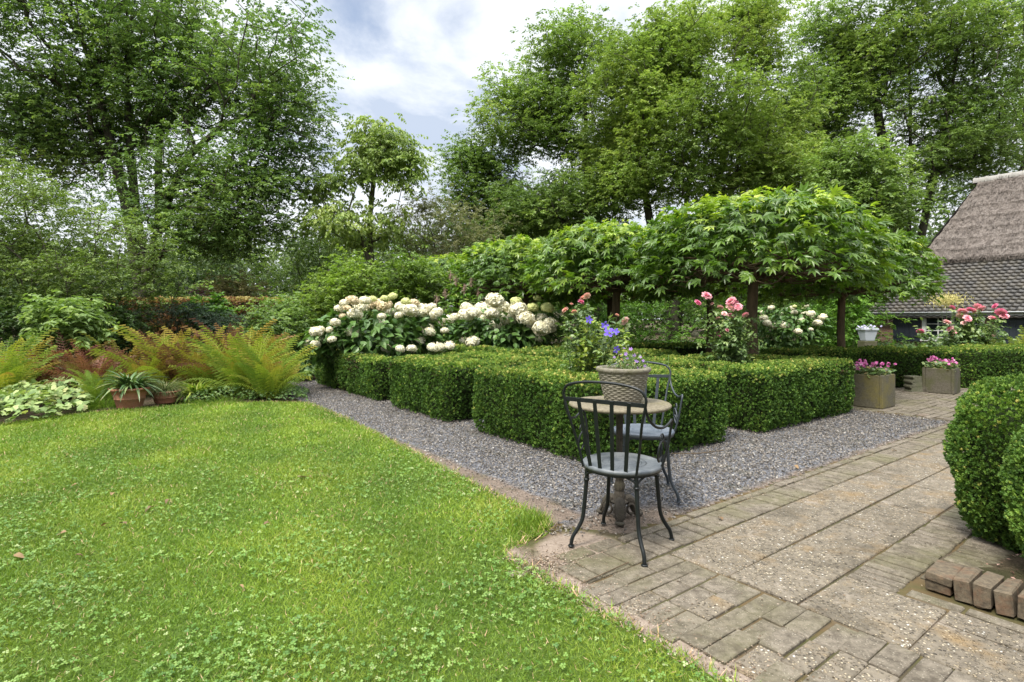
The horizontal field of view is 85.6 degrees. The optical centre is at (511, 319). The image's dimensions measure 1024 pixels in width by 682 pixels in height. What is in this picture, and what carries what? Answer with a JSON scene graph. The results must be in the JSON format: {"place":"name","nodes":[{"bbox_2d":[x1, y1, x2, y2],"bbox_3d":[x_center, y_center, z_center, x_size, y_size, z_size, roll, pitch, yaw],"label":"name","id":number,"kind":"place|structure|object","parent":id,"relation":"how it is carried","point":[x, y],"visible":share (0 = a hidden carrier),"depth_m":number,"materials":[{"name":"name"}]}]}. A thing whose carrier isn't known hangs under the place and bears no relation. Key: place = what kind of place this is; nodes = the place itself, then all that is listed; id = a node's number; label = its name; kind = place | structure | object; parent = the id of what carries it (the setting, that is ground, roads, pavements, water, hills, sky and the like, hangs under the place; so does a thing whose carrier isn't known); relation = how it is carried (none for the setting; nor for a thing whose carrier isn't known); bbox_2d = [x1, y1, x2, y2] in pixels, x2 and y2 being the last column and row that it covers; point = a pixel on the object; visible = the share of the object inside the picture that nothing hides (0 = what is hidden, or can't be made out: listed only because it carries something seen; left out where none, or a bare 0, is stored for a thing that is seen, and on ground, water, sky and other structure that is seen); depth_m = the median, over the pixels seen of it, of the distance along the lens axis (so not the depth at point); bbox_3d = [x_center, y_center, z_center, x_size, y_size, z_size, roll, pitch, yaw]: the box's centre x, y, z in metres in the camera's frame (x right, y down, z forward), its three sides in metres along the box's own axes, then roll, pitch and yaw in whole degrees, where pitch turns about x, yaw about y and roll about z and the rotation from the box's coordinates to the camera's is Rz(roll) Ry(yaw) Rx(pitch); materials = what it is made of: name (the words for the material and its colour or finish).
{"place":"outdoors","nodes":[
{"label":"outdoors","id":0,"kind":"place"},
{"bbox_2d":[0,399,761,681],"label":"lawn","id":1,"kind":"structure","parent":0,"point":[468,671],"depth_m":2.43,"materials":[{"name":"plant"}]},
{"bbox_2d":[0,435,731,681],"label":"clover","id":2,"kind":"object","parent":1,"relation":"on","point":[246,660],"visible":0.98,"depth_m":2.37,"materials":[{"name":"green plant"}]},
{"bbox_2d":[0,320,994,606],"bbox_3d":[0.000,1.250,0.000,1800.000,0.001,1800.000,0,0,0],"label":"ground","id":3,"kind":"structure","parent":0,"point":[148,402],"depth_m":8.50,"materials":[{"name":"soil"}]},
{"bbox_2d":[0,328,77,404],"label":"fern","id":4,"kind":"object","parent":3,"relation":"on","point":[16,372],"visible":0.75,"depth_m":7.95,"materials":[{"name":"plant"}]},
{"bbox_2d":[0,375,93,422],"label":"ground cover plant","id":5,"kind":"object","parent":3,"relation":"on","point":[34,391],"visible":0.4,"depth_m":7.08,"materials":[{"name":"green plant"}]},
{"bbox_2d":[0,162,126,336],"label":"garden shrub","id":6,"kind":"object","parent":3,"relation":"on","point":[89,204],"visible":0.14,"depth_m":25.66,"materials":[{"name":"green plant"}]},
{"bbox_2d":[17,330,114,387],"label":"fern","id":7,"kind":"object","parent":3,"relation":"on","point":[94,361],"visible":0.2,"depth_m":8.70,"materials":[{"name":"plant"}]},
{"bbox_2d":[12,289,122,397],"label":"upright shrub","id":8,"kind":"object","parent":3,"relation":"on","point":[70,321],"visible":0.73,"depth_m":8.97,"materials":[{"name":"green plant"}]},
{"bbox_2d":[30,342,134,393],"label":"fern","id":9,"kind":"object","parent":3,"relation":"on","point":[79,363],"visible":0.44,"depth_m":8.43,"materials":[{"name":"plant"}]},
{"bbox_2d":[0,285,168,355],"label":"dark shrub","id":10,"kind":"object","parent":3,"relation":"on","point":[14,325],"visible":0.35,"depth_m":10.06,"materials":[{"name":"green plant"}]},
{"bbox_2d":[64,394,115,412],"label":"long grass","id":11,"kind":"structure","parent":3,"relation":"on","point":[100,404],"depth_m":7.63,"materials":[{"name":"plant"}]},
{"bbox_2d":[63,365,135,402],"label":"fern","id":12,"kind":"object","parent":3,"relation":"on","point":[86,386],"visible":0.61,"depth_m":7.89,"materials":[{"name":"plant"}]},
{"bbox_2d":[0,149,213,355],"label":"arching shrub","id":13,"kind":"object","parent":3,"relation":"on","point":[81,263],"visible":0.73,"depth_m":10.47,"materials":[{"name":"green plant"}]},
{"bbox_2d":[66,332,164,374],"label":"fern","id":14,"kind":"object","parent":3,"relation":"on","point":[135,353],"visible":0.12,"depth_m":9.05,"materials":[{"name":"plant"}]},
{"bbox_2d":[61,335,187,394],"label":"fern","id":15,"kind":"object","parent":3,"relation":"on","point":[131,368],"visible":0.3,"depth_m":8.63,"materials":[{"name":"plant"}]},
{"bbox_2d":[108,385,150,408],"bbox_3d":[-5.296,1.083,7.660,0.496,0.275,0.496,0,0,0],"label":"terracotta pot","id":16,"kind":"object","parent":3,"relation":"on","point":[130,399],"visible":0.78,"depth_m":7.51,"materials":[{"name":"ceramic"}]},
{"bbox_2d":[87,369,169,401],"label":"strap leaved plant","id":17,"kind":"object","parent":16,"relation":"in","point":[126,382],"visible":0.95,"depth_m":7.58,"materials":[{"name":"green plant"}]},
{"bbox_2d":[86,324,204,385],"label":"fern","id":18,"kind":"object","parent":3,"relation":"on","point":[141,340],"visible":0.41,"depth_m":8.75,"materials":[{"name":"plant"}]},
{"bbox_2d":[89,246,238,297],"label":"garden shrub","id":19,"kind":"object","parent":3,"relation":"on","point":[206,270],"visible":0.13,"depth_m":25.09,"materials":[{"name":"green plant"}]},
{"bbox_2d":[149,389,180,403],"bbox_3d":[-5.080,1.133,8.100,0.400,0.175,0.400,0,0,0],"label":"terracotta pot","id":20,"kind":"object","parent":3,"relation":"on","point":[171,398],"visible":0.62,"depth_m":7.98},
{"bbox_2d":[142,377,191,399],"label":"tufted plant","id":21,"kind":"object","parent":20,"relation":"in","point":[172,386],"visible":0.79,"depth_m":8.05,"materials":[{"name":"green plant"}]},
{"bbox_2d":[103,297,250,363],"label":"spreading conifer","id":22,"kind":"object","parent":3,"relation":"on","point":[213,319],"visible":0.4,"depth_m":11.26,"materials":[{"name":"green plant"}]},
{"bbox_2d":[0,0,354,296],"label":"oak tree","id":23,"kind":"object","parent":3,"relation":"on","point":[48,131],"visible":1,"depth_m":18.70,"materials":[{"name":"green plant"}]},
{"bbox_2d":[88,295,294,359],"bbox_3d":[-8.513,0.327,14.277,6.526,1.876,1.134,0,0,5],"label":"beech hedge","id":24,"kind":"object","parent":3,"relation":"on","point":[237,301],"visible":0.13,"depth_m":13.82,"materials":[{"name":"green plant"}]},
{"bbox_2d":[136,325,258,388],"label":"fern","id":25,"kind":"object","parent":3,"relation":"on","point":[177,359],"visible":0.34,"depth_m":8.86,"materials":[{"name":"plant"}]},
{"bbox_2d":[169,378,230,402],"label":"garden perennial","id":26,"kind":"object","parent":3,"relation":"on","point":[198,387],"visible":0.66,"depth_m":8.33,"materials":[{"name":"green plant"}]},
{"bbox_2d":[168,344,239,393],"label":"fern","id":27,"kind":"object","parent":3,"relation":"on","point":[208,358],"visible":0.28,"depth_m":8.74,"materials":[{"name":"plant"}]},
{"bbox_2d":[176,285,242,353],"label":"leafy perennial","id":28,"kind":"object","parent":3,"relation":"on","point":[217,301],"visible":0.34,"depth_m":11.72,"materials":[{"name":"green plant"}]},
{"bbox_2d":[179,393,245,407],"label":"long grass","id":29,"kind":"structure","parent":3,"relation":"on","point":[208,401],"depth_m":8.04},
{"bbox_2d":[198,266,271,297],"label":"pale shrub","id":30,"kind":"object","parent":3,"relation":"on","point":[224,288],"visible":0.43,"depth_m":18.84,"materials":[{"name":"green plant"}]},
{"bbox_2d":[174,318,298,376],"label":"fern","id":31,"kind":"object","parent":3,"relation":"on","point":[206,329],"visible":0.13,"depth_m":8.95,"materials":[{"name":"plant"}]},
{"bbox_2d":[183,384,309,400],"bbox_3d":[-4.468,1.117,9.345,1.834,0.234,3.369,0,0,-27],"label":"border planting","id":32,"kind":"object","parent":3,"relation":"on","point":[299,390],"visible":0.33,"depth_m":8.35,"materials":[{"name":"green plant"}]},
{"bbox_2d":[184,326,310,396],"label":"fern","id":33,"kind":"object","parent":3,"relation":"on","point":[231,368],"visible":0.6,"depth_m":8.48,"materials":[{"name":"plant"}]},
{"bbox_2d":[205,329,319,373],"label":"fern","id":34,"kind":"object","parent":3,"relation":"on","point":[287,348],"visible":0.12,"depth_m":9.30,"materials":[{"name":"plant"}]},
{"bbox_2d":[222,285,318,378],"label":"leafy shrub","id":35,"kind":"object","parent":3,"relation":"on","point":[283,323],"visible":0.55,"depth_m":11.46,"materials":[{"name":"green plant"}]},
{"bbox_2d":[225,338,319,398],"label":"fern","id":36,"kind":"object","parent":3,"relation":"on","point":[265,379],"visible":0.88,"depth_m":8.35,"materials":[{"name":"plant"}]},
{"bbox_2d":[218,234,326,337],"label":"garden shrub","id":37,"kind":"object","parent":3,"relation":"on","point":[278,273],"visible":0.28,"depth_m":26.55,"materials":[{"name":"green plant"}]},
{"bbox_2d":[268,199,374,318],"bbox_3d":[-8.367,-1.910,24.023,4.428,6.493,4.219,0,0,0],"label":"garden shrub","id":38,"kind":"object","parent":3,"relation":"on","point":[310,256],"visible":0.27,"depth_m":23.52,"materials":[{"name":"green plant"}]},
{"bbox_2d":[279,113,439,340],"bbox_3d":[-5.475,-3.036,20.248,5.603,8.612,5.482,0,0,-32],"label":"walnut tree","id":39,"kind":"object","parent":3,"relation":"on","point":[387,159],"visible":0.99,"depth_m":19.25,"materials":[{"name":"green plant"}]},
{"bbox_2d":[266,244,470,372],"bbox_3d":[-3.428,-0.246,13.572,4.976,3.090,2.942,0,0,0],"label":"rounded shrub","id":40,"kind":"object","parent":3,"relation":"on","point":[405,276],"visible":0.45,"depth_m":13.01,"materials":[{"name":"green plant"}]},
{"bbox_2d":[330,231,427,298],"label":"garden shrub","id":41,"kind":"object","parent":3,"relation":"on","point":[377,254],"visible":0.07,"depth_m":22.88,"materials":[{"name":"green plant"}]},
{"bbox_2d":[374,182,522,343],"bbox_3d":[-2.332,-2.046,21.138,6.207,6.762,4.655,0,0,0],"label":"willow shrub","id":42,"kind":"object","parent":3,"relation":"on","point":[440,219],"visible":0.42,"depth_m":20.85,"materials":[{"name":"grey plant"}]},
{"bbox_2d":[398,252,519,343],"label":"umbrella tree","id":43,"kind":"object","parent":3,"relation":"on","point":[441,261],"visible":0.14,"depth_m":15.13,"materials":[{"name":"green plant"}]},
{"bbox_2d":[0,210,949,333],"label":"wood","id":44,"kind":"object","parent":3,"relation":"on","point":[664,319],"visible":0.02,"depth_m":44.68,"materials":[{"name":"green plant"}]},
{"bbox_2d":[445,233,607,340],"bbox_3d":[0.282,-0.396,13.475,3.844,3.297,3.737,0,0,-35],"label":"umbrella tree","id":45,"kind":"object","parent":3,"relation":"on","point":[496,257],"visible":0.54,"depth_m":12.51,"materials":[{"name":"green plant"}]},
{"bbox_2d":[420,0,640,332],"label":"broadleaf tree","id":46,"kind":"object","parent":3,"relation":"on","point":[557,202],"visible":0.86,"depth_m":24.00,"materials":[{"name":"green plant"}]},
{"bbox_2d":[541,260,680,344],"bbox_3d":[2.600,-0.353,15.035,3.695,3.211,3.776,0,0,-43],"label":"umbrella tree","id":47,"kind":"object","parent":3,"relation":"on","point":[607,301],"visible":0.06,"depth_m":14.92,"materials":[{"name":"green plant"}]},
{"bbox_2d":[532,294,704,346],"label":"garden shrub","id":48,"kind":"object","parent":3,"relation":"on","point":[602,313],"visible":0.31,"depth_m":18.97,"materials":[{"name":"green plant"}]},
{"bbox_2d":[295,339,1009,357],"bbox_3d":[7.208,0.975,17.911,30.000,0.671,12.134,0,0,0],"label":"border planting","id":49,"kind":"object","parent":3,"relation":"on","point":[907,344],"visible":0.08,"depth_m":19.65,"materials":[{"name":"green plant"}]},
{"bbox_2d":[608,340,720,355],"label":"box hedge","id":50,"kind":"object","parent":3,"relation":"on","point":[684,348],"visible":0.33,"depth_m":13.30,"materials":[{"name":"green plant"}]},
{"bbox_2d":[559,0,851,342],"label":"broadleaf tree","id":51,"kind":"object","parent":3,"relation":"on","point":[659,87],"visible":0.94,"depth_m":20.45,"materials":[{"name":"green plant"}]},
{"bbox_2d":[620,242,799,352],"bbox_3d":[4.482,-0.382,12.418,3.677,3.267,3.657,0,0,-36],"label":"umbrella tree","id":52,"kind":"object","parent":3,"relation":"on","point":[732,290],"visible":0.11,"depth_m":12.32,"materials":[{"name":"green plant"}]},
{"bbox_2d":[650,283,821,343],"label":"garden shrub","id":53,"kind":"object","parent":3,"relation":"on","point":[692,319],"visible":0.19,"depth_m":20.89,"materials":[{"name":"green plant"}]},
{"bbox_2d":[691,303,836,348],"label":"hydrangea","id":54,"kind":"object","parent":3,"relation":"on","point":[781,329],"visible":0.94,"depth_m":13.95,"materials":[{"name":"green plant"}]},
{"bbox_2d":[759,280,825,346],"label":"garden shrub","id":55,"kind":"object","parent":3,"relation":"on","point":[786,300],"visible":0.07,"depth_m":19.75,"materials":[{"name":"green plant"}]},
{"bbox_2d":[791,271,917,346],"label":"climbing shrub","id":56,"kind":"object","parent":3,"relation":"on","point":[855,315],"visible":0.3,"depth_m":16.09,"materials":[{"name":"green plant"}]},
{"bbox_2d":[792,118,949,345],"bbox_3d":[11.040,-2.464,17.983,5.175,7.468,4.532,0,0,0],"label":"tree","id":57,"kind":"object","parent":3,"relation":"on","point":[856,160],"visible":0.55,"depth_m":17.21,"materials":[{"name":"green plant"}]},
{"bbox_2d":[771,0,1023,270],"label":"broadleaf tree","id":58,"kind":"object","parent":3,"relation":"on","point":[864,62],"visible":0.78,"depth_m":24.79,"materials":[{"name":"green plant"}]},
{"bbox_2d":[866,170,1023,345],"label":"thatched house","id":59,"kind":"structure","parent":3,"relation":"on","point":[977,241],"depth_m":20.91,"materials":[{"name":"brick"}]},
{"bbox_2d":[920,318,984,340],"bbox_3d":[15.879,0.315,19.941,0.210,0.990,1.900,0,0,-37],"label":"window","id":60,"kind":"structure","parent":59,"relation":"in","point":[932,323],"depth_m":20.39,"materials":[{"name":"white paint"}]},
{"bbox_2d":[912,303,1021,350],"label":"rose bush","id":61,"kind":"object","parent":3,"relation":"on","point":[967,329],"visible":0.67,"depth_m":10.92,"materials":[{"name":"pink plant"}]},
{"bbox_2d":[912,2,1023,225],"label":"broadleaf tree","id":62,"kind":"object","parent":3,"relation":"on","point":[967,193],"visible":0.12,"depth_m":30.06,"materials":[{"name":"green plant"}]},
{"bbox_2d":[0,0,1023,319],"label":"sky","id":63,"kind":"structure","parent":0,"point":[418,60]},
{"bbox_2d":[286,379,949,535],"bbox_3d":[0.295,1.232,8.499,10.050,0.001,10.750,0,0,0],"label":"gravel bed","id":64,"kind":"object","parent":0,"point":[610,526],"visible":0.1,"depth_m":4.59,"materials":[{"name":"gravel"}]},
{"bbox_2d":[297,292,453,373],"bbox_3d":[-2.354,0.384,9.785,2.787,1.681,1.786,0,0,0],"label":"hydrangea","id":65,"kind":"object","parent":64,"relation":"on","point":[341,334],"visible":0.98,"depth_m":9.51,"materials":[{"name":"white plant"}]},
{"bbox_2d":[314,349,460,400],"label":"box hedge","id":66,"kind":"object","parent":64,"relation":"on","point":[366,374],"visible":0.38,"depth_m":8.84,"materials":[{"name":"green plant"}]},
{"bbox_2d":[434,270,485,342],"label":"tall perennial","id":67,"kind":"object","parent":64,"relation":"on","point":[456,295],"visible":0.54,"depth_m":12.23,"materials":[{"name":"green plant"}]},
{"bbox_2d":[387,350,559,421],"bbox_3d":[-0.521,0.847,7.687,1.976,0.771,1.811,0,0,-38],"label":"box hedge","id":68,"kind":"object","parent":64,"relation":"on","point":[438,386],"visible":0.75,"depth_m":6.97,"materials":[{"name":"green plant"}]},
{"bbox_2d":[436,293,564,350],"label":"hydrangea","id":69,"kind":"object","parent":64,"relation":"on","point":[521,318],"visible":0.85,"depth_m":11.05,"materials":[{"name":"white plant"}]},
{"bbox_2d":[443,342,578,355],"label":"box hedge","id":70,"kind":"object","parent":64,"relation":"on","point":[458,348],"visible":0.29,"depth_m":10.38,"materials":[{"name":"green plant"}]},
{"bbox_2d":[555,293,642,371],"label":"rose bush","id":71,"kind":"object","parent":64,"relation":"on","point":[619,323],"visible":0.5,"depth_m":5.68,"materials":[{"name":"green plant"}]},
{"bbox_2d":[471,357,727,461],"bbox_3d":[0.873,0.836,5.807,1.930,0.793,2.133,0,0,-37],"label":"box hedge","id":72,"kind":"object","parent":64,"relation":"on","point":[523,403],"visible":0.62,"depth_m":5.23,"materials":[{"name":"green plant"}]},
{"bbox_2d":[525,347,680,359],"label":"box hedge","id":73,"kind":"object","parent":64,"relation":"on","point":[653,352],"visible":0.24,"depth_m":8.93,"materials":[{"name":"green plant"}]},
{"bbox_2d":[572,316,634,371],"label":"balloon flower","id":74,"kind":"object","parent":64,"relation":"on","point":[588,362],"visible":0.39,"depth_m":5.50,"materials":[{"name":"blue plant"}]},
{"bbox_2d":[512,216,719,340],"bbox_3d":[2.109,-0.353,10.867,3.776,3.211,3.695,0,0,45],"label":"umbrella tree","id":75,"kind":"object","parent":64,"relation":"on","point":[577,248],"visible":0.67,"depth_m":10.02,"materials":[{"name":"green plant"}]},
{"bbox_2d":[569,396,671,525],"bbox_3d":[0.665,0.869,3.420,0.624,0.714,0.624,0,0,0],"label":"bistro table","id":76,"kind":"object","parent":64,"relation":"on","point":[620,499],"visible":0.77,"depth_m":3.39,"materials":[{"name":"stone"}]},
{"bbox_2d":[596,365,650,402],"bbox_3d":[0.690,0.404,3.430,0.338,0.215,0.334,0,0,0],"label":"basket weave pot","id":77,"kind":"object","parent":76,"relation":"on","point":[637,378],"visible":0.9,"depth_m":3.31,"materials":[{"name":"stone"}]},
{"bbox_2d":[602,343,668,371],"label":"bellflower","id":78,"kind":"object","parent":77,"relation":"in","point":[628,363],"visible":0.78,"depth_m":3.41,"materials":[{"name":"green plant"}]},
{"bbox_2d":[609,361,682,502],"bbox_3d":[0.927,0.767,3.921,0.539,0.904,0.473,0,0,6],"label":"bistro chair","id":79,"kind":"object","parent":64,"relation":"on","point":[650,432],"visible":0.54,"depth_m":3.90,"materials":[{"name":"blue paint"}]},
{"bbox_2d":[694,292,765,363],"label":"rose bush","id":80,"kind":"object","parent":64,"relation":"on","point":[731,349],"visible":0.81,"depth_m":7.05,"materials":[{"name":"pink plant"}]},
{"bbox_2d":[630,352,855,432],"bbox_3d":[3.008,0.849,7.350,2.465,0.770,2.088,0,0,-37],"label":"box hedge","id":81,"kind":"object","parent":64,"relation":"on","point":[766,392],"visible":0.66,"depth_m":6.37,"materials":[{"name":"green plant"}]},
{"bbox_2d":[620,181,905,354],"bbox_3d":[3.618,-0.382,8.381,3.677,3.267,3.657,0,0,-37],"label":"umbrella tree","id":82,"kind":"object","parent":64,"relation":"on","point":[726,230],"visible":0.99,"depth_m":7.45,"materials":[{"name":"green plant"}]},
{"bbox_2d":[505,393,1023,681],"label":"path bedding","id":83,"kind":"object","parent":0,"point":[554,541],"visible":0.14,"depth_m":2.62,"materials":[{"name":"sand"}]},
{"bbox_2d":[858,341,876,350],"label":"plinth","id":84,"kind":"structure","parent":83,"relation":"on","point":[865,343],"depth_m":13.45,"materials":[{"name":"stone"}]},
{"bbox_2d":[856,328,878,340],"bbox_3d":[8.739,0.377,13.600,0.348,0.307,0.348,0,0,0],"label":"white flower pot","id":85,"kind":"object","parent":84,"relation":"on","point":[866,334],"visible":0.99,"depth_m":13.48,"materials":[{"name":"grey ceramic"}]},
{"bbox_2d":[926,290,972,336],"bbox_3d":[9.534,0.262,11.983,1.064,1.918,0.694,0,0,10],"label":"yellow flower spray","id":86,"kind":"object","parent":83,"relation":"on","point":[952,301],"visible":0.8,"depth_m":11.95,"materials":[{"name":"plant"}]},
{"bbox_2d":[953,566,982,604],"bbox_3d":[2.023,1.175,2.449,0.208,0.104,0.068,0,0,-39],"label":"edging brick","id":87,"kind":"object","parent":83,"relation":"on","point":[965,578],"visible":0.85,"depth_m":2.40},
{"bbox_2d":[973,571,1003,608],"bbox_3d":[2.059,1.170,2.393,0.204,0.108,0.068,0,0,-36],"label":"edging brick","id":88,"kind":"object","parent":83,"relation":"on","point":[986,584],"visible":0.86,"depth_m":2.34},
{"bbox_2d":[993,578,1023,616],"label":"edging brick","id":89,"kind":"object","parent":83,"relation":"on","point":[1007,591],"visible":0.95,"depth_m":2.29,"materials":[{"name":"brick"}]},
{"bbox_2d":[555,386,1023,681],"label":"path","id":90,"kind":"structure","parent":0,"point":[943,647],"depth_m":2.65,"materials":[{"name":"stone"}]},
{"bbox_2d":[562,381,674,566],"bbox_3d":[0.588,0.767,2.997,0.539,0.904,0.473,0,0,35],"label":"bistro chair","id":91,"kind":"object","parent":90,"relation":"on","point":[626,464],"visible":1,"depth_m":2.88,"materials":[{"name":"grey paint"}]},
{"bbox_2d":[501,437,1020,681],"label":"path crumbs","id":92,"kind":"object","parent":90,"relation":"on","point":[549,563],"visible":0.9,"depth_m":2.56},
{"bbox_2d":[758,228,949,346],"bbox_3d":[6.064,-0.236,10.120,3.098,2.972,3.012,0,0,-35],"label":"umbrella tree","id":93,"kind":"object","parent":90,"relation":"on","point":[903,249],"visible":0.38,"depth_m":9.32,"materials":[{"name":"green plant"}]},
{"bbox_2d":[845,372,894,408],"bbox_3d":[5.043,0.993,7.829,0.450,0.455,0.520,0,0,-37],"label":"stone planter","id":94,"kind":"object","parent":90,"relation":"on","point":[877,391],"visible":0.7,"depth_m":7.62,"materials":[{"name":"stone"}]},
{"bbox_2d":[853,359,896,377],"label":"geranium","id":95,"kind":"object","parent":94,"relation":"on","point":[860,367],"visible":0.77,"depth_m":7.72,"materials":[{"name":"pink plant"}]},
{"bbox_2d":[759,343,1023,387],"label":"box hedge","id":96,"kind":"object","parent":90,"relation":"on","point":[1003,360],"visible":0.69,"depth_m":9.84,"materials":[{"name":"green plant"}]},
{"bbox_2d":[925,578,953,595],"bbox_3d":[1.979,1.199,2.527,0.208,0.058,0.096,0,0,-37],"label":"edging brick","id":97,"kind":"object","parent":90,"relation":"on","point":[931,585],"visible":0.47,"depth_m":2.46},
{"bbox_2d":[924,560,964,587],"bbox_3d":[1.974,1.155,2.521,0.213,0.053,0.105,0,0,-38],"label":"edging brick","id":98,"kind":"object","parent":97,"relation":"on","point":[942,572],"visible":0.86,"depth_m":2.48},
{"bbox_2d":[922,367,959,394],"bbox_3d":[7.179,1.012,9.248,0.460,0.415,0.430,0,0,-41],"label":"stone planter","id":99,"kind":"object","parent":90,"relation":"on","point":[941,380],"visible":0.91,"depth_m":9.09,"materials":[{"name":"stone"}]},
{"bbox_2d":[921,356,960,369],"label":"geranium","id":100,"kind":"object","parent":99,"relation":"on","point":[947,364],"visible":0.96,"depth_m":9.20,"materials":[{"name":"pink plant"}]},
{"bbox_2d":[979,553,1023,581],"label":"planting bed","id":101,"kind":"object","parent":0,"point":[1007,567],"visible":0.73,"depth_m":2.65,"materials":[{"name":"soil"}]},
{"bbox_2d":[942,373,1023,553],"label":"box bush","id":102,"kind":"object","parent":101,"relation":"on","point":[992,421],"visible":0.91,"depth_m":2.96,"materials":[{"name":"green plant"}]},
{"bbox_2d":[997,424,1023,557],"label":"box bush","id":103,"kind":"object","parent":101,"relation":"on","point":[1012,482],"visible":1,"depth_m":2.59,"materials":[{"name":"green plant"}]},
{"bbox_2d":[1017,589,1023,618],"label":"edging brick","id":104,"kind":"object","parent":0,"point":[1020,608],"visible":1,"depth_m":2.24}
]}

